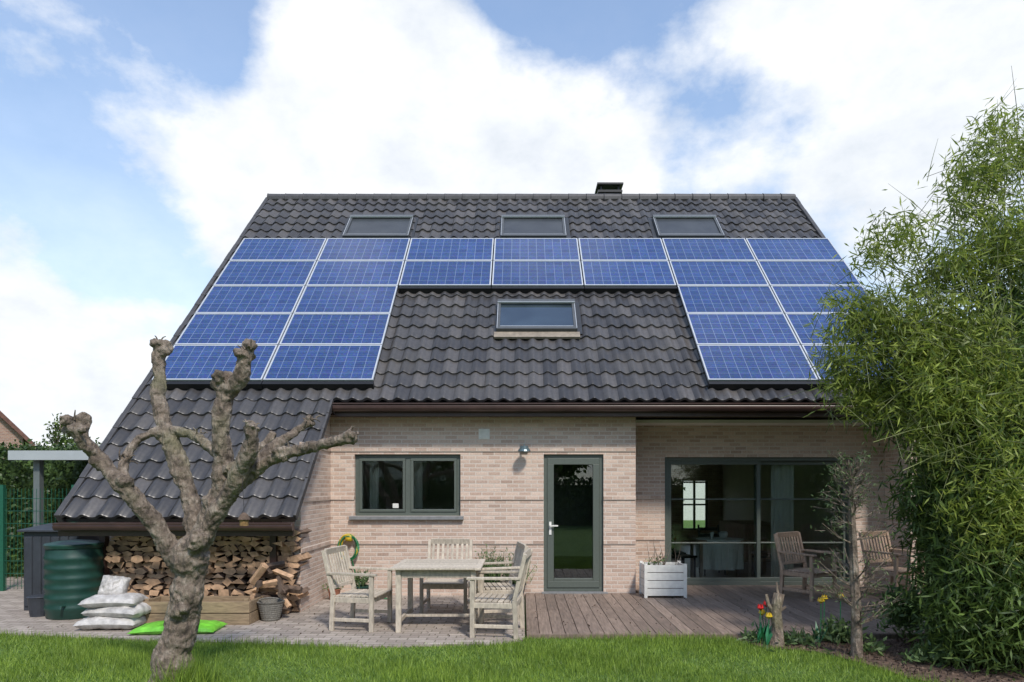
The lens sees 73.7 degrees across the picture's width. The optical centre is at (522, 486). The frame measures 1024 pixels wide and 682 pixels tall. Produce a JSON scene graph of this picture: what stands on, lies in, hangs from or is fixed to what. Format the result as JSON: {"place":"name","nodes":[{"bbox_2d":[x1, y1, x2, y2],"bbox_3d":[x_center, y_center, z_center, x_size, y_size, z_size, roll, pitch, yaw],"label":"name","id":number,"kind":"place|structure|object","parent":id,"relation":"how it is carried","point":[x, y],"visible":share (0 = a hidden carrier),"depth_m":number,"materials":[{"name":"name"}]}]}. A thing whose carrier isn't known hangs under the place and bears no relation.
{"place":"outdoors","nodes":[
{"label":"outdoors","id":0,"kind":"place"},
{"bbox_2d":[0,411,34,448],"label":"neighbour house","id":1,"kind":"structure","parent":0,"point":[10,431],"depth_m":31.65,"materials":[{"name":"orange brick"}]},
{"bbox_2d":[0,577,524,647],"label":"paved patio","id":2,"kind":"structure","parent":0,"point":[14,615],"depth_m":8.11,"materials":[{"name":"stone"}]},
{"bbox_2d":[26,594,44,616],"bbox_3d":[-6.250,1.550,8.850,0.300,0.260,0.300,0,0,0],"label":"plastic bucket","id":3,"kind":"object","parent":2,"relation":"on","point":[35,604],"visible":0.62,"depth_m":8.74,"materials":[{"name":"grey plastic"}]},
{"bbox_2d":[0,485,73,590],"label":"wire fence","id":4,"kind":"object","parent":2,"relation":"on","point":[3,538],"visible":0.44,"depth_m":10.92,"materials":[{"name":"green metal"}]},
{"bbox_2d":[8,450,87,526],"bbox_3d":[-7.000,0.415,13.225,2.500,2.570,4.550,0,0,0],"label":"garden canopy","id":5,"kind":"object","parent":2,"relation":"on","point":[38,458],"visible":0.17,"depth_m":10.95,"materials":[{"name":"grey metal"}]},
{"bbox_2d":[0,437,100,577],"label":"hedge","id":6,"kind":"object","parent":2,"relation":"on","point":[59,475],"visible":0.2,"depth_m":12.59,"materials":[{"name":"green plant"}]},
{"bbox_2d":[17,523,98,610],"bbox_3d":[-6.350,1.105,9.470,0.840,1.149,0.660,0,0,0],"label":"garden storage cabinet","id":7,"kind":"object","parent":2,"relation":"on","point":[36,538],"visible":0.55,"depth_m":9.19,"materials":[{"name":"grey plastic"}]},
{"bbox_2d":[43,539,103,619],"bbox_3d":[-5.800,1.188,8.850,0.677,0.985,0.677,0,0,35],"label":"water butt","id":8,"kind":"object","parent":2,"relation":"on","point":[73,573],"visible":0.81,"depth_m":8.57,"materials":[{"name":"green plastic"}]},
{"bbox_2d":[73,575,150,629],"bbox_3d":[-4.835,1.385,8.142,0.751,0.631,0.541,0,0,0],"label":"sack pile","id":9,"kind":"object","parent":2,"relation":"on","point":[112,604],"visible":1,"depth_m":7.98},
{"bbox_2d":[127,620,226,634],"bbox_3d":[-3.980,1.635,7.920,0.940,0.138,0.492,0,0,-5],"label":"compost bag","id":10,"kind":"object","parent":2,"relation":"on","point":[205,627],"visible":0.56,"depth_m":7.74,"materials":[{"name":"green plastic"}]},
{"bbox_2d":[99,536,277,574],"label":"shed posts","id":11,"kind":"object","parent":2,"relation":"on","point":[273,554],"visible":0.25,"depth_m":8.97,"materials":[{"name":"brown wood"}]},
{"bbox_2d":[143,596,262,624],"bbox_3d":[-3.960,1.525,8.480,1.320,0.310,0.460,0,0,0],"label":"wooden planter bed","id":12,"kind":"object","parent":2,"relation":"on","point":[235,610],"visible":0.71,"depth_m":8.25,"materials":[{"name":"brown wood"}]},
{"bbox_2d":[104,528,311,617],"bbox_3d":[-4.191,0.961,8.933,2.684,1.523,1.034,0,0,0],"label":"firewood stack","id":13,"kind":"object","parent":2,"relation":"on","point":[240,566],"visible":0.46,"depth_m":8.98,"materials":[{"name":"brown wood"}]},
{"bbox_2d":[257,597,284,621],"bbox_3d":[-3.150,1.536,8.550,0.346,0.288,0.337,0,0,0],"label":"wicker basket","id":14,"kind":"object","parent":2,"relation":"on","point":[270,609],"visible":1,"depth_m":8.45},
{"bbox_2d":[322,580,343,598],"bbox_3d":[-2.790,1.490,10.111,0.339,0.360,0.307,0,0,-13],"label":"terracotta pot","id":15,"kind":"object","parent":2,"relation":"on","point":[337,591],"visible":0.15,"depth_m":10.04,"materials":[{"name":"brown ceramic"}]},
{"bbox_2d":[321,545,393,632],"bbox_3d":[-1.955,1.206,8.184,0.671,0.950,0.645,0,0,10],"label":"garden chair","id":16,"kind":"object","parent":2,"relation":"on","point":[372,594],"visible":0.99,"depth_m":8.06,"materials":[{"name":"brown wood"}]},
{"bbox_2d":[337,534,386,598],"bbox_3d":[-2.386,1.201,10.320,0.881,0.950,0.181,0,0,21],"label":"garden hose","id":17,"kind":"object","parent":2,"relation":"on","point":[348,537],"visible":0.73,"depth_m":10.39,"materials":[{"name":"green plastic"}]},
{"bbox_2d":[354,566,372,597],"bbox_3d":[-2.334,1.417,9.956,0.373,0.506,0.414,0,0,-37],"label":"green flower pot","id":18,"kind":"object","parent":2,"relation":"on","point":[361,584],"visible":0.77,"depth_m":9.91,"materials":[{"name":"plastic"}]},
{"bbox_2d":[389,559,485,632],"bbox_3d":[-0.990,1.306,8.250,1.040,0.747,1.000,0,0,0],"label":"garden table","id":19,"kind":"object","parent":2,"relation":"on","point":[410,569],"visible":0.93,"depth_m":7.83,"materials":[{"name":"brown wood"}]},
{"bbox_2d":[420,538,472,613],"bbox_3d":[-1.019,1.206,9.225,0.645,0.950,0.671,0,0,3],"label":"garden chair","id":20,"kind":"object","parent":2,"relation":"on","point":[428,584],"visible":0.68,"depth_m":9.41,"materials":[{"name":"brown wood"}]},
{"bbox_2d":[27,594,877,635],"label":"fallen leaves","id":21,"kind":"object","parent":2,"relation":"on","point":[563,621],"visible":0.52,"depth_m":8.48,"materials":[{"name":"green plant"}]},
{"bbox_2d":[475,544,513,589],"bbox_3d":[-0.471,1.254,10.194,0.766,0.832,0.698,0,0,28],"label":"lavender pot","id":22,"kind":"object","parent":2,"relation":"on","point":[500,558],"visible":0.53,"depth_m":10.12,"materials":[{"name":"green plastic"}]},
{"bbox_2d":[466,548,532,638],"bbox_3d":[-0.245,1.206,7.817,0.671,0.950,0.645,0,0,7],"label":"garden chair","id":23,"kind":"object","parent":2,"relation":"on","point":[515,599],"visible":1,"depth_m":7.55,"materials":[{"name":"brown wood"}]},
{"bbox_2d":[476,541,527,622],"bbox_3d":[-0.305,1.206,8.754,0.671,0.950,0.645,0,0,-10],"label":"garden chair","id":24,"kind":"object","parent":2,"relation":"on","point":[521,548],"visible":0.6,"depth_m":8.57,"materials":[{"name":"brown wood"}]},
{"bbox_2d":[110,409,916,611],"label":"brick walls","id":25,"kind":"structure","parent":2,"relation":"on","point":[517,473],"depth_m":10.50,"materials":[{"name":"beige brick"}]},
{"bbox_2d":[369,461,378,508],"bbox_3d":[-2.375,-0.050,10.950,0.150,1.100,0.097,0,0,0],"label":"curtain","id":26,"kind":"object","parent":25,"relation":"hanging from","point":[373,484],"visible":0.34,"depth_m":10.94,"materials":[{"name":"fabric"}]},
{"bbox_2d":[356,454,459,515],"bbox_3d":[-1.765,-0.015,10.592,1.630,0.950,0.095,0,0,0],"label":"window frame","id":27,"kind":"object","parent":25,"relation":"attached to","point":[408,460],"visible":0.96,"depth_m":10.56,"materials":[{"name":"grey metal"}]},
{"bbox_2d":[414,461,422,508],"bbox_3d":[-1.675,-0.050,10.950,0.150,1.100,0.097,0,0,0],"label":"curtain","id":28,"kind":"object","parent":25,"relation":"hanging from","point":[418,484],"visible":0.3,"depth_m":10.94,"materials":[{"name":"fabric"}]},
{"bbox_2d":[64,202,852,521],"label":"roof deck","id":29,"kind":"structure","parent":25,"relation":"attached to","point":[470,402],"depth_m":10.24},
{"bbox_2d":[339,214,418,239],"bbox_3d":[-2.990,-5.398,14.292,1.520,0.785,0.807,0,0,0],"label":"roof window","id":30,"kind":"structure","parent":29,"relation":"attached to","point":[377,225],"depth_m":14.25,"materials":[{"name":"grey glass"}]},
{"bbox_2d":[54,193,825,521],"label":"ridge and verge tiles","id":31,"kind":"structure","parent":29,"relation":"on","point":[68,499],"depth_m":15.38,"materials":[{"name":"black tile"}]},
{"bbox_2d":[60,198,854,519],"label":"roof tiles","id":32,"kind":"object","parent":29,"relation":"on","point":[646,354],"visible":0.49,"depth_m":10.91,"materials":[{"name":"black tile"}]},
{"bbox_2d":[150,238,899,388],"bbox_3d":[0.284,-3.232,12.046,11.788,3.531,3.524,0,0,0],"label":"solar panel array","id":33,"kind":"object","parent":29,"relation":"on","point":[308,313],"visible":0.94,"depth_m":12.32,"materials":[{"name":"glass"}]},
{"bbox_2d":[496,214,570,237],"bbox_3d":[0.230,-5.398,14.292,1.520,0.785,0.807,0,0,0],"label":"roof window","id":34,"kind":"structure","parent":29,"relation":"attached to","point":[533,225],"depth_m":14.25,"materials":[{"name":"grey glass"}]},
{"bbox_2d":[494,332,579,338],"bbox_3d":[0.245,-2.509,11.359,1.430,0.137,0.138,0,0,0],"label":"window flashing","id":35,"kind":"object","parent":29,"relation":"attached to","point":[537,335],"depth_m":11.32,"materials":[{"name":"beige metal"}]},
{"bbox_2d":[492,299,582,334],"bbox_3d":[0.245,-2.908,11.764,1.530,0.763,0.784,0,0,0],"label":"roof window","id":36,"kind":"structure","parent":29,"relation":"attached to","point":[538,315],"depth_m":11.71,"materials":[{"name":"glass"}]},
{"bbox_2d":[330,414,875,419],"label":"soffit","id":37,"kind":"structure","parent":29,"relation":"attached to","point":[731,417],"depth_m":10.75,"materials":[{"name":"brown wood"}]},
{"bbox_2d":[52,403,873,535],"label":"gutters","id":38,"kind":"object","parent":37,"relation":"attached to","point":[424,409],"visible":0.84,"depth_m":10.04,"materials":[{"name":"brown metal"}]},
{"bbox_2d":[595,182,623,193],"bbox_3d":[2.020,-6.380,15.950,0.600,1.160,0.620,0,0,0],"label":"chimney","id":39,"kind":"object","parent":29,"relation":"on","point":[608,187],"visible":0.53,"depth_m":15.70,"materials":[{"name":"metal"}]},
{"bbox_2d":[647,214,727,238],"bbox_3d":[3.450,-5.398,14.292,1.520,0.785,0.807,0,0,0],"label":"roof window","id":40,"kind":"structure","parent":29,"relation":"attached to","point":[685,226],"depth_m":14.25,"materials":[{"name":"grey glass"}]},
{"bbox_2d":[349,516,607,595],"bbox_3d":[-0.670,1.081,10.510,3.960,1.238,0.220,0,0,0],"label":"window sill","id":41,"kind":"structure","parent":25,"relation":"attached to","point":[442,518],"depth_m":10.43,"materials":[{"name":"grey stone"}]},
{"bbox_2d":[479,429,489,438],"bbox_3d":[-0.585,-0.800,10.485,0.170,0.160,0.031,0,0,0],"label":"wall vent","id":42,"kind":"object","parent":25,"relation":"attached to","point":[484,433],"depth_m":10.48,"materials":[{"name":"white paint"}]},
{"bbox_2d":[518,444,529,451],"bbox_3d":[0.030,-0.582,10.365,0.200,0.123,0.270,0,0,0],"label":"wall lamp","id":43,"kind":"object","parent":25,"relation":"attached to","point":[523,448],"visible":1,"depth_m":10.28,"materials":[{"name":"metal"}]},
{"bbox_2d":[544,454,602,590],"bbox_3d":[0.790,0.567,10.582,0.920,2.114,0.095,0,0,0],"label":"back door frame","id":44,"kind":"object","parent":25,"relation":"attached to","point":[552,583],"visible":0.91,"depth_m":10.54,"materials":[{"name":"grey paint"}]},
{"bbox_2d":[549,522,557,534],"bbox_3d":[0.482,0.650,10.505,0.135,0.200,0.059,0,0,0],"label":"back door handle","id":45,"kind":"object","parent":44,"relation":"attached to","point":[550,525],"visible":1,"depth_m":10.52,"materials":[{"name":"white paint"}]},
{"bbox_2d":[299,442,884,552],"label":"projecting courses","id":46,"kind":"object","parent":25,"relation":"attached to","point":[312,547],"visible":0.84,"depth_m":10.48,"materials":[{"name":"brick"}]},
{"bbox_2d":[682,481,707,529],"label":"window frames","id":47,"kind":"structure","parent":25,"relation":"attached to","point":[694,504],"depth_m":20.25,"materials":[{"name":"black paint"}]},
{"bbox_2d":[665,457,852,584],"bbox_3d":[3.930,0.585,11.425,3.140,2.130,0.150,0,0,0],"label":"sliding door frame","id":48,"kind":"object","parent":25,"relation":"attached to","point":[757,463],"visible":0.67,"depth_m":11.37,"materials":[{"name":"grey metal"}]},
{"bbox_2d":[771,465,793,576],"bbox_3d":[4.410,0.580,11.580,0.380,2.040,0.097,0,0,0],"label":"curtain","id":49,"kind":"object","parent":25,"relation":"hanging from","point":[782,486],"visible":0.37,"depth_m":11.58,"materials":[{"name":"fabric"}]},
{"bbox_2d":[502,552,538,595],"bbox_3d":[-0.041,1.321,10.196,0.537,0.699,0.567,0,0,19],"label":"lavender pot","id":50,"kind":"object","parent":2,"relation":"on","point":[513,581],"visible":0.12,"depth_m":10.16,"materials":[{"name":"green plastic"}]},
{"bbox_2d":[393,503,398,507],"bbox_3d":[-1.965,0.305,10.596,0.090,0.070,0.004,0,0,0],"label":"window sticker","id":51,"kind":"object","parent":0,"point":[395,505],"depth_m":10.59,"materials":[{"name":"white paper"}]},
{"bbox_2d":[0,520,967,681],"bbox_3d":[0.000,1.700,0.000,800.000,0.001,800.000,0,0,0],"label":"ground","id":52,"kind":"structure","parent":0,"point":[689,523],"depth_m":6.47,"materials":[{"name":"green plant"}]},
{"bbox_2d":[35,413,70,449],"bbox_3d":[-24.508,-1.101,36.240,2.719,5.620,2.741,0,0,0],"label":"garden tree","id":53,"kind":"object","parent":52,"relation":"on","point":[53,433],"visible":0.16,"depth_m":35.69,"materials":[{"name":"green plant"}]},
{"bbox_2d":[55,434,99,447],"bbox_3d":[-23.146,-0.666,35.972,2.374,4.752,2.323,0,0,-12],"label":"garden tree","id":54,"kind":"object","parent":52,"relation":"on","point":[71,440],"visible":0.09,"depth_m":35.32,"materials":[{"name":"green plant"}]},
{"bbox_2d":[114,648,235,681],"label":"grass tuft","id":55,"kind":"object","parent":52,"relation":"on","point":[194,674],"visible":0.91,"depth_m":5.66,"materials":[{"name":"plant"}]},
{"bbox_2d":[59,336,358,681],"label":"pollarded tree","id":56,"kind":"object","parent":52,"relation":"on","point":[186,558],"visible":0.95,"depth_m":5.67,"materials":[{"name":"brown plant"}]},
{"bbox_2d":[237,478,249,525],"bbox_3d":[-2.262,0.126,5.550,0.100,0.392,0.097,0,0,0],"label":"bird feeder","id":57,"kind":"object","parent":56,"relation":"attached to","point":[243,518],"visible":1,"depth_m":5.52,"materials":[{"name":"brown wood"}]},
{"bbox_2d":[525,585,924,638],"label":"wooden deck","id":58,"kind":"structure","parent":52,"relation":"on","point":[552,614],"depth_m":8.85,"materials":[{"name":"brown wood"}]},
{"bbox_2d":[639,541,686,597],"bbox_3d":[2.100,1.221,10.211,0.624,0.838,0.447,0,0,0],"label":"white planter box","id":59,"kind":"object","parent":58,"relation":"on","point":[661,578],"visible":1,"depth_m":10.00,"materials":[{"name":"paint"}]},
{"bbox_2d":[773,531,839,601],"bbox_3d":[4.185,1.166,10.071,0.645,0.950,0.671,0,0,-35],"label":"garden chair","id":60,"kind":"object","parent":58,"relation":"on","point":[803,572],"visible":0.94,"depth_m":10.07,"materials":[{"name":"brown wood"}]},
{"bbox_2d":[859,531,924,594],"bbox_3d":[5.539,1.166,10.223,0.645,0.950,0.671,0,0,-25],"label":"garden chair","id":61,"kind":"object","parent":58,"relation":"on","point":[894,570],"visible":0.66,"depth_m":10.33,"materials":[{"name":"brown wood"}]},
{"bbox_2d":[0,0,1023,446],"label":"sky","id":62,"kind":"structure","parent":0,"point":[140,140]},
{"bbox_2d":[554,465,592,577],"bbox_3d":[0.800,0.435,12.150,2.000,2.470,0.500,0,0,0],"label":"door glass","id":63,"kind":"object","parent":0,"point":[573,521],"visible":0.14,"depth_m":11.90,"materials":[{"name":"glass"}]},
{"bbox_2d":[683,483,704,519],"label":"rendered wall","id":64,"kind":"structure","parent":0,"point":[688,509],"depth_m":34.00,"materials":[{"name":"white paint"}]},
{"bbox_2d":[671,544,839,577],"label":"interior floor","id":65,"kind":"structure","parent":0,"point":[765,568],"depth_m":13.50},
{"bbox_2d":[384,461,428,495],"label":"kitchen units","id":66,"kind":"object","parent":65,"relation":"on","point":[393,478],"visible":0.21,"depth_m":13.60,"materials":[{"name":"black paint"}]},
{"bbox_2d":[363,420,893,575],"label":"interior walls","id":67,"kind":"structure","parent":65,"relation":"on","point":[809,481],"depth_m":14.00,"materials":[{"name":"paint"}]},
{"bbox_2d":[671,550,685,563],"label":"dining chair","id":68,"kind":"object","parent":65,"relation":"on","point":[678,551],"visible":0.06,"depth_m":12.43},
{"bbox_2d":[671,530,696,577],"bbox_3d":[2.720,1.209,11.939,0.505,0.922,0.440,0,0,-20],"label":"dining chair","id":69,"kind":"object","parent":65,"relation":"on","point":[673,548],"visible":0.32,"depth_m":11.77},
{"bbox_2d":[697,525,725,574],"bbox_3d":[3.600,1.209,12.982,0.440,0.922,0.505,0,0,0],"label":"dining chair","id":70,"kind":"object","parent":65,"relation":"on","point":[708,529],"visible":0.44,"depth_m":13.19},
{"bbox_2d":[687,531,753,577],"bbox_3d":[3.550,1.235,12.195,1.000,0.870,0.910,0,0,0],"label":"dining table","id":71,"kind":"object","parent":65,"relation":"on","point":[720,556],"visible":0.89,"depth_m":11.88,"materials":[{"name":"grey wood"}]},
{"bbox_2d":[719,520,770,561],"bbox_3d":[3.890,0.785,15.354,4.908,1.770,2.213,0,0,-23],"label":"sideboard","id":72,"kind":"object","parent":65,"relation":"on","point":[739,528],"visible":0.21,"depth_m":15.05,"materials":[{"name":"brown wood"}]},
{"bbox_2d":[752,554,770,557],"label":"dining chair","id":73,"kind":"object","parent":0,"point":[765,555],"visible":0.13,"depth_m":11.87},
{"bbox_2d":[752,551,770,553],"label":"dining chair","id":74,"kind":"object","parent":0,"point":[765,552],"visible":0.06,"depth_m":12.43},
{"bbox_2d":[842,478,842,576],"bbox_3d":[3.930,0.585,11.429,2.890,1.880,0.066,0,0,0],"label":"sliding door glass","id":75,"kind":"object","parent":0,"point":[842,528],"visible":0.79,"depth_m":11.46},
{"bbox_2d":[740,636,1023,681],"bbox_3d":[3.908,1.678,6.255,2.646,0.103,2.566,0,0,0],"label":"bark mulch","id":76,"kind":"object","parent":0,"point":[917,669],"visible":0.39,"depth_m":6.45,"materials":[{"name":"brown wood"}]},
{"bbox_2d":[757,604,766,643],"bbox_3d":[2.556,1.479,7.297,0.097,0.444,0.199,0,0,28],"label":"tulip","id":77,"kind":"object","parent":76,"relation":"on","point":[760,607],"visible":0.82,"depth_m":7.30,"materials":[{"name":"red plant"}]},
{"bbox_2d":[754,600,769,640],"bbox_3d":[2.646,1.474,7.453,0.106,0.453,0.233,0,0,-21],"label":"tulip","id":78,"kind":"object","parent":76,"relation":"on","point":[764,603],"visible":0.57,"depth_m":7.45,"materials":[{"name":"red plant"}]},
{"bbox_2d":[758,609,771,634],"bbox_3d":[2.650,1.511,7.361,0.189,0.379,0.148,0,0,25],"label":"tulip","id":79,"kind":"object","parent":76,"relation":"on","point":[762,612],"visible":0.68,"depth_m":7.35,"materials":[{"name":"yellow plant"}]},
{"bbox_2d":[760,612,772,645],"bbox_3d":[2.587,1.515,7.193,0.088,0.372,0.234,0,0,38],"label":"tulip","id":80,"kind":"object","parent":76,"relation":"on","point":[767,635],"visible":0.88,"depth_m":7.20,"materials":[{"name":"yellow plant"}]},
{"bbox_2d":[765,582,786,646],"bbox_3d":[2.698,1.362,7.261,0.191,0.685,0.169,0,0,38],"label":"tree stump","id":81,"kind":"object","parent":76,"relation":"on","point":[775,608],"visible":0.98,"depth_m":7.20,"materials":[{"name":"beige wood"}]},
{"bbox_2d":[811,597,827,642],"bbox_3d":[3.185,1.442,7.292,0.149,0.516,0.207,0,0,37],"label":"tulip","id":82,"kind":"object","parent":76,"relation":"on","point":[820,600],"visible":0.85,"depth_m":7.30,"materials":[{"name":"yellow plant"}]},
{"bbox_2d":[821,594,827,627],"bbox_3d":[3.313,1.446,7.461,0.103,0.510,0.146,0,0,-14],"label":"tulip","id":83,"kind":"object","parent":76,"relation":"on","point":[824,607],"visible":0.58,"depth_m":7.50,"materials":[{"name":"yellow plant"}]},
{"bbox_2d":[736,580,953,667],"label":"flower bed plants","id":84,"kind":"object","parent":76,"relation":"on","point":[840,633],"visible":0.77,"depth_m":7.27,"materials":[{"name":"green plant"}]},
{"bbox_2d":[806,441,912,657],"bbox_3d":[3.345,0.630,6.798,0.969,2.147,0.909,0,0,31],"label":"dead conifer shrub","id":85,"kind":"object","parent":76,"relation":"on","point":[857,612],"visible":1,"depth_m":6.76,"materials":[{"name":"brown plant"}]},
{"bbox_2d":[781,66,1023,680],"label":"bamboo","id":86,"kind":"object","parent":76,"relation":"on","point":[953,383],"visible":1,"depth_m":6.70,"materials":[{"name":"green plant"}]}
]}

